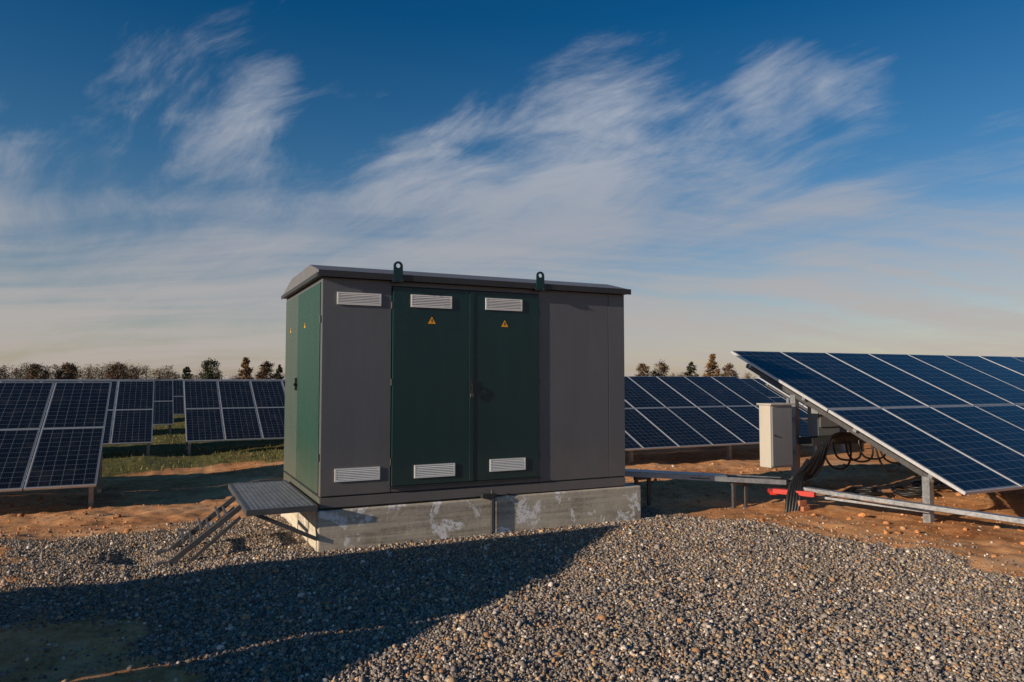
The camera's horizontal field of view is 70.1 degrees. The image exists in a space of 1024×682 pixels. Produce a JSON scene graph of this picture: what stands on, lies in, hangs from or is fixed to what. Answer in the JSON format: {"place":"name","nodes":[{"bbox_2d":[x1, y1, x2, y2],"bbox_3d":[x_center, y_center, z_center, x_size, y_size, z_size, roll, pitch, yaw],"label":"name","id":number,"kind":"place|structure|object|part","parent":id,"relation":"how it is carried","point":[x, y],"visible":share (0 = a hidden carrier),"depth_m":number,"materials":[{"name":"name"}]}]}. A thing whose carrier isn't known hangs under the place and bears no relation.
{"place":"outdoors","nodes":[
{"label":"outdoors","id":0,"kind":"place"},
{"bbox_2d":[28,424,283,481],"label":"grass","id":1,"kind":"structure","parent":0,"point":[212,450],"depth_m":20.62,"materials":[{"name":"green plant"}]},
{"bbox_2d":[0,482,1023,681],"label":"gravel","id":2,"kind":"structure","parent":0,"point":[728,603],"depth_m":5.26,"materials":[{"name":"grey gravel"}]},
{"bbox_2d":[0,379,1023,681],"bbox_3d":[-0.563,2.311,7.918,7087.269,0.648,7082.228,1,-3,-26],"label":"ground","id":3,"kind":"structure","parent":0,"point":[162,481],"depth_m":7.29,"materials":[{"name":"soil"}]},
{"bbox_2d":[23,363,50,379],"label":"deciduous tree","id":4,"kind":"object","parent":3,"relation":"on","point":[34,373],"visible":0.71,"depth_m":153.59,"materials":[{"name":"brown plant"}]},
{"bbox_2d":[0,380,76,380],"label":"solar panel table","id":5,"kind":"object","parent":3,"relation":"on","point":[37,380],"visible":0.04,"depth_m":35.94,"materials":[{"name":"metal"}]},
{"bbox_2d":[0,382,111,506],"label":"solar panel table","id":6,"kind":"object","parent":3,"relation":"on","point":[68,452],"visible":0.87,"depth_m":12.97,"materials":[{"name":"glass"}]},
{"bbox_2d":[54,362,77,379],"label":"deciduous tree","id":7,"kind":"object","parent":3,"relation":"on","point":[69,370],"visible":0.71,"depth_m":157.16,"materials":[{"name":"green plant"}]},
{"bbox_2d":[1,381,153,454],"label":"solar panel table","id":8,"kind":"object","parent":3,"relation":"on","point":[132,422],"visible":0.28,"depth_m":20.91,"materials":[{"name":"glass"}]},
{"bbox_2d":[0,380,173,433],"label":"solar panel table","id":9,"kind":"object","parent":3,"relation":"on","point":[163,405],"visible":0.25,"depth_m":29.06,"materials":[{"name":"glass"}]},
{"bbox_2d":[30,379,154,379],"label":"solar panel table","id":10,"kind":"object","parent":3,"relation":"on","point":[88,379],"visible":0.04,"depth_m":80.86,"materials":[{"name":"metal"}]},
{"bbox_2d":[101,361,134,378],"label":"deciduous tree","id":11,"kind":"object","parent":3,"relation":"on","point":[118,372],"visible":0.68,"depth_m":140.57,"materials":[{"name":"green plant"}]},
{"bbox_2d":[182,366,192,378],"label":"poplar tree","id":12,"kind":"object","parent":3,"relation":"on","point":[186,369],"visible":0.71,"depth_m":156.40,"materials":[{"name":"green plant"}]},
{"bbox_2d":[173,380,219,414],"bbox_3d":[-12.184,3.449,39.389,12.100,2.680,3.552,1,-3,-26],"label":"solar panel table","id":13,"kind":"object","parent":3,"relation":"on","point":[178,398],"visible":0.04,"depth_m":37.00,"materials":[{"name":"glass"}]},
{"bbox_2d":[199,358,225,378],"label":"deciduous tree","id":14,"kind":"object","parent":3,"relation":"on","point":[208,368],"visible":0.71,"depth_m":158.94,"materials":[{"name":"green plant"}]},
{"bbox_2d":[165,379,284,379],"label":"solar panel table","id":15,"kind":"object","parent":3,"relation":"on","point":[226,379],"visible":0.09,"depth_m":71.39,"materials":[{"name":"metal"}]},
{"bbox_2d":[184,381,284,454],"bbox_3d":[-4.300,2.670,24.338,12.100,2.680,3.552,1,-3,-26],"label":"solar panel table","id":16,"kind":"object","parent":3,"relation":"on","point":[240,416],"visible":0.16,"depth_m":22.18,"materials":[{"name":"glass"}]},
{"bbox_2d":[156,480,317,565],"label":"access platform","id":17,"kind":"structure","parent":3,"relation":"on","point":[260,500],"depth_m":7.07,"materials":[{"name":"metal"}]},
{"bbox_2d":[195,380,284,422],"bbox_3d":[-7.400,3.080,32.270,12.100,2.680,3.552,1,-3,-26],"label":"solar panel table","id":18,"kind":"object","parent":3,"relation":"on","point":[238,380],"visible":0.02,"depth_m":31.84,"materials":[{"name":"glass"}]},
{"bbox_2d":[237,357,253,378],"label":"conifer tree","id":19,"kind":"object","parent":3,"relation":"on","point":[247,372],"visible":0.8,"depth_m":142.59,"materials":[{"name":"brown plant"}]},
{"bbox_2d":[256,361,278,378],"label":"deciduous tree","id":20,"kind":"object","parent":3,"relation":"on","point":[265,368],"visible":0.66,"depth_m":141.78,"materials":[{"name":"green plant"}]},
{"bbox_2d":[274,364,283,378],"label":"poplar tree","id":21,"kind":"object","parent":3,"relation":"on","point":[279,370],"visible":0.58,"depth_m":155.73,"materials":[{"name":"green plant"}]},
{"bbox_2d":[0,362,758,379],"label":"distant tree line","id":22,"kind":"object","parent":3,"relation":"on","point":[18,374],"visible":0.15,"depth_m":196.47,"materials":[{"name":"brown plant"}]},
{"bbox_2d":[281,261,640,551],"bbox_3d":[-0.668,0.839,8.845,3.807,3.138,2.378,1,-3,-26],"label":"transformer substation","id":23,"kind":"object","parent":3,"relation":"on","point":[421,406],"visible":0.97,"depth_m":7.71,"materials":[{"name":"metal"}]},
{"bbox_2d":[284,295,298,477],"bbox_3d":[-2.606,0.532,8.647,0.031,2.070,0.875,1,-3,-26],"label":"side door","id":24,"kind":"structure","parent":23,"relation":"in","point":[291,358],"depth_m":8.61,"materials":[{"name":"green paint"}]},
{"bbox_2d":[296,282,320,493],"bbox_3d":[-2.144,0.483,7.694,0.031,2.070,1.225,1,-3,-26],"label":"side door","id":25,"kind":"structure","parent":23,"relation":"in","point":[309,307],"depth_m":7.60,"materials":[{"name":"green paint"}]},
{"bbox_2d":[391,286,469,485],"bbox_3d":[-0.830,0.463,7.570,0.856,2.018,0.040,1,-3,-26],"label":"door","id":26,"kind":"structure","parent":23,"relation":"in","point":[430,386],"depth_m":7.54,"materials":[{"name":"green paint"}]},
{"bbox_2d":[472,291,538,480],"bbox_3d":[-0.073,0.481,7.936,0.810,2.018,0.040,1,-3,-26],"label":"door","id":27,"kind":"structure","parent":23,"relation":"in","point":[505,359],"depth_m":7.92,"materials":[{"name":"green paint"}]},
{"bbox_2d":[0,453,1023,681],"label":"soil clods","id":28,"kind":"object","parent":3,"relation":"on","point":[860,514],"visible":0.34,"depth_m":10.06,"materials":[{"name":"soil"}]},
{"bbox_2d":[633,477,650,505],"bbox_3d":[1.729,2.073,9.659,0.260,0.557,0.040,1,-3,-26],"label":"tray support","id":29,"kind":"object","parent":3,"relation":"on","point":[635,479],"visible":0.57,"depth_m":9.69,"materials":[{"name":"metal"}]},
{"bbox_2d":[625,472,785,484],"bbox_3d":[2.142,1.771,9.624,2.773,0.160,0.289,0,-3,7],"label":"cable tray","id":30,"kind":"object","parent":29,"relation":"on","point":[711,478],"visible":0.57,"depth_m":9.45,"materials":[{"name":"metal"}]},
{"bbox_2d":[625,469,726,476],"bbox_3d":[1.788,1.724,9.658,2.022,0.079,0.290,0,-3,7],"label":"cable tray cover","id":31,"kind":"object","parent":30,"relation":"on","point":[675,472],"visible":0.64,"depth_m":9.59,"materials":[{"name":"grey metal"}]},
{"bbox_2d":[690,432,855,481],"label":"power cables","id":32,"kind":"object","parent":30,"relation":"on","point":[813,465],"visible":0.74,"depth_m":9.51,"materials":[{"name":"black rubber"}]},
{"bbox_2d":[635,363,651,375],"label":"deciduous tree","id":33,"kind":"object","parent":3,"relation":"on","point":[643,366],"visible":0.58,"depth_m":147.10,"materials":[{"name":"brown plant"}]},
{"bbox_2d":[651,359,669,375],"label":"deciduous tree","id":34,"kind":"object","parent":3,"relation":"on","point":[661,370],"visible":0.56,"depth_m":148.36,"materials":[{"name":"brown plant"}]},
{"bbox_2d":[683,361,699,375],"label":"poplar tree","id":35,"kind":"object","parent":3,"relation":"on","point":[690,368],"visible":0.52,"depth_m":144.51,"materials":[{"name":"green plant"}]},
{"bbox_2d":[703,354,720,376],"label":"conifer tree","id":36,"kind":"object","parent":3,"relation":"on","point":[710,366],"visible":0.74,"depth_m":140.11,"materials":[{"name":"brown plant"}]},
{"bbox_2d":[624,376,816,462],"bbox_3d":[2.213,2.211,18.174,12.100,2.680,3.552,1,-3,-26],"label":"solar panel table","id":37,"kind":"object","parent":3,"relation":"on","point":[668,412],"visible":0.3,"depth_m":19.11,"materials":[{"name":"glass"}]},
{"bbox_2d":[720,363,738,377],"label":"deciduous tree","id":38,"kind":"object","parent":3,"relation":"on","point":[727,373],"visible":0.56,"depth_m":151.95,"materials":[{"name":"brown plant"}]},
{"bbox_2d":[731,482,747,507],"bbox_3d":[2.967,2.088,9.507,0.260,0.512,0.040,1,-3,-26],"label":"tray support","id":39,"kind":"object","parent":3,"relation":"on","point":[745,494],"visible":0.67,"depth_m":9.49,"materials":[{"name":"metal"}]},
{"bbox_2d":[740,379,807,418],"bbox_3d":[7.348,2.881,29.973,12.100,2.680,3.552,1,-3,-26],"label":"solar panel table","id":40,"kind":"object","parent":3,"relation":"on","point":[759,385],"visible":0.06,"depth_m":32.45,"materials":[{"name":"glass"}]},
{"bbox_2d":[785,459,808,511],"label":"buried cables","id":41,"kind":"object","parent":3,"relation":"on","point":[793,497],"visible":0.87,"depth_m":9.13,"materials":[{"name":"black rubber"}]},
{"bbox_2d":[758,377,845,451],"bbox_3d":[13.915,2.504,23.831,12.100,2.680,3.552,1,-3,-26],"label":"solar panel table","id":42,"kind":"object","parent":3,"relation":"on","point":[784,394],"visible":0.05,"depth_m":21.93,"materials":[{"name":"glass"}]},
{"bbox_2d":[798,499,809,511],"bbox_3d":[3.585,2.070,9.140,0.140,0.170,0.260,1,-3,-26],"label":"brick stack","id":43,"kind":"object","parent":3,"relation":"on","point":[802,503],"visible":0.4,"depth_m":9.04,"materials":[{"name":"brick"}]},
{"bbox_2d":[813,495,930,512],"bbox_3d":[4.261,1.943,8.723,0.050,0.030,1.385,2,-4,-39],"label":"steel flat bar","id":44,"kind":"object","parent":3,"relation":"on","point":[875,504],"visible":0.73,"depth_m":8.64,"materials":[{"name":"silver metal"}]},
{"bbox_2d":[731,351,1023,522],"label":"solar panel table","id":45,"kind":"object","parent":3,"relation":"on","point":[956,423],"visible":0.88,"depth_m":10.19,"materials":[{"name":"glass"}]},
{"bbox_2d":[757,403,794,467],"bbox_3d":[3.629,1.266,9.870,0.620,0.850,0.300,1,-3,-26],"label":"electrical cabinet","id":46,"kind":"object","parent":45,"relation":"attached to","point":[775,432],"visible":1,"depth_m":9.72,"materials":[{"name":"white metal"}]},
{"bbox_3d":[3.600,1.269,9.724,0.360,0.790,0.017,1,-3,-26],"label":"door","id":47,"kind":"part","parent":46,"relation":"part of","materials":[{"name":"beige metal"}]},
{"bbox_2d":[807,406,839,435],"bbox_3d":[4.391,1.089,10.304,0.420,0.530,0.231,1,-3,-26],"label":"string inverter","id":48,"kind":"object","parent":45,"relation":"attached to","point":[819,424],"visible":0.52,"depth_m":10.19,"materials":[{"name":"metal"}]},
{"bbox_2d":[798,435,865,445],"bbox_3d":[6.035,1.394,10.841,4.640,0.120,0.249,1,-3,-26],"label":"cable tray","id":49,"kind":"object","parent":45,"relation":"attached to","point":[812,440],"visible":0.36,"depth_m":9.98,"materials":[{"name":"metal"}]},
{"bbox_2d":[821,440,918,475],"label":"hanging cables","id":50,"kind":"object","parent":49,"relation":"hanging from","point":[850,459],"visible":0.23,"depth_m":10.03,"materials":[{"name":"black rubber"}]},
{"bbox_2d":[839,425,848,431],"bbox_3d":[4.931,1.102,10.565,0.420,0.530,0.231,1,-3,-26],"label":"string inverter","id":51,"kind":"object","parent":45,"relation":"attached to","point":[842,429],"visible":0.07,"depth_m":10.47,"materials":[{"name":"metal"}]},
{"bbox_2d":[843,480,949,496],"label":"cable coils","id":52,"kind":"object","parent":3,"relation":"on","point":[908,491],"visible":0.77,"depth_m":10.37,"materials":[{"name":"black rubber"}]},
{"bbox_2d":[803,487,1023,523],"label":"steel cable duct","id":53,"kind":"object","parent":3,"relation":"on","point":[987,515],"visible":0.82,"depth_m":8.00,"materials":[{"name":"silver metal"}]},
{"bbox_2d":[767,488,815,496],"bbox_3d":[3.495,1.924,9.280,0.286,0.085,0.721,2,-4,-33],"label":"red steel channel","id":54,"kind":"object","parent":53,"relation":"attached to","point":[773,491],"visible":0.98,"depth_m":9.21,"materials":[{"name":"paint"}]},
{"bbox_2d":[0,0,1023,378],"label":"sky","id":55,"kind":"structure","parent":0,"point":[816,176],"materials":[{"name":"blue"}]}
]}

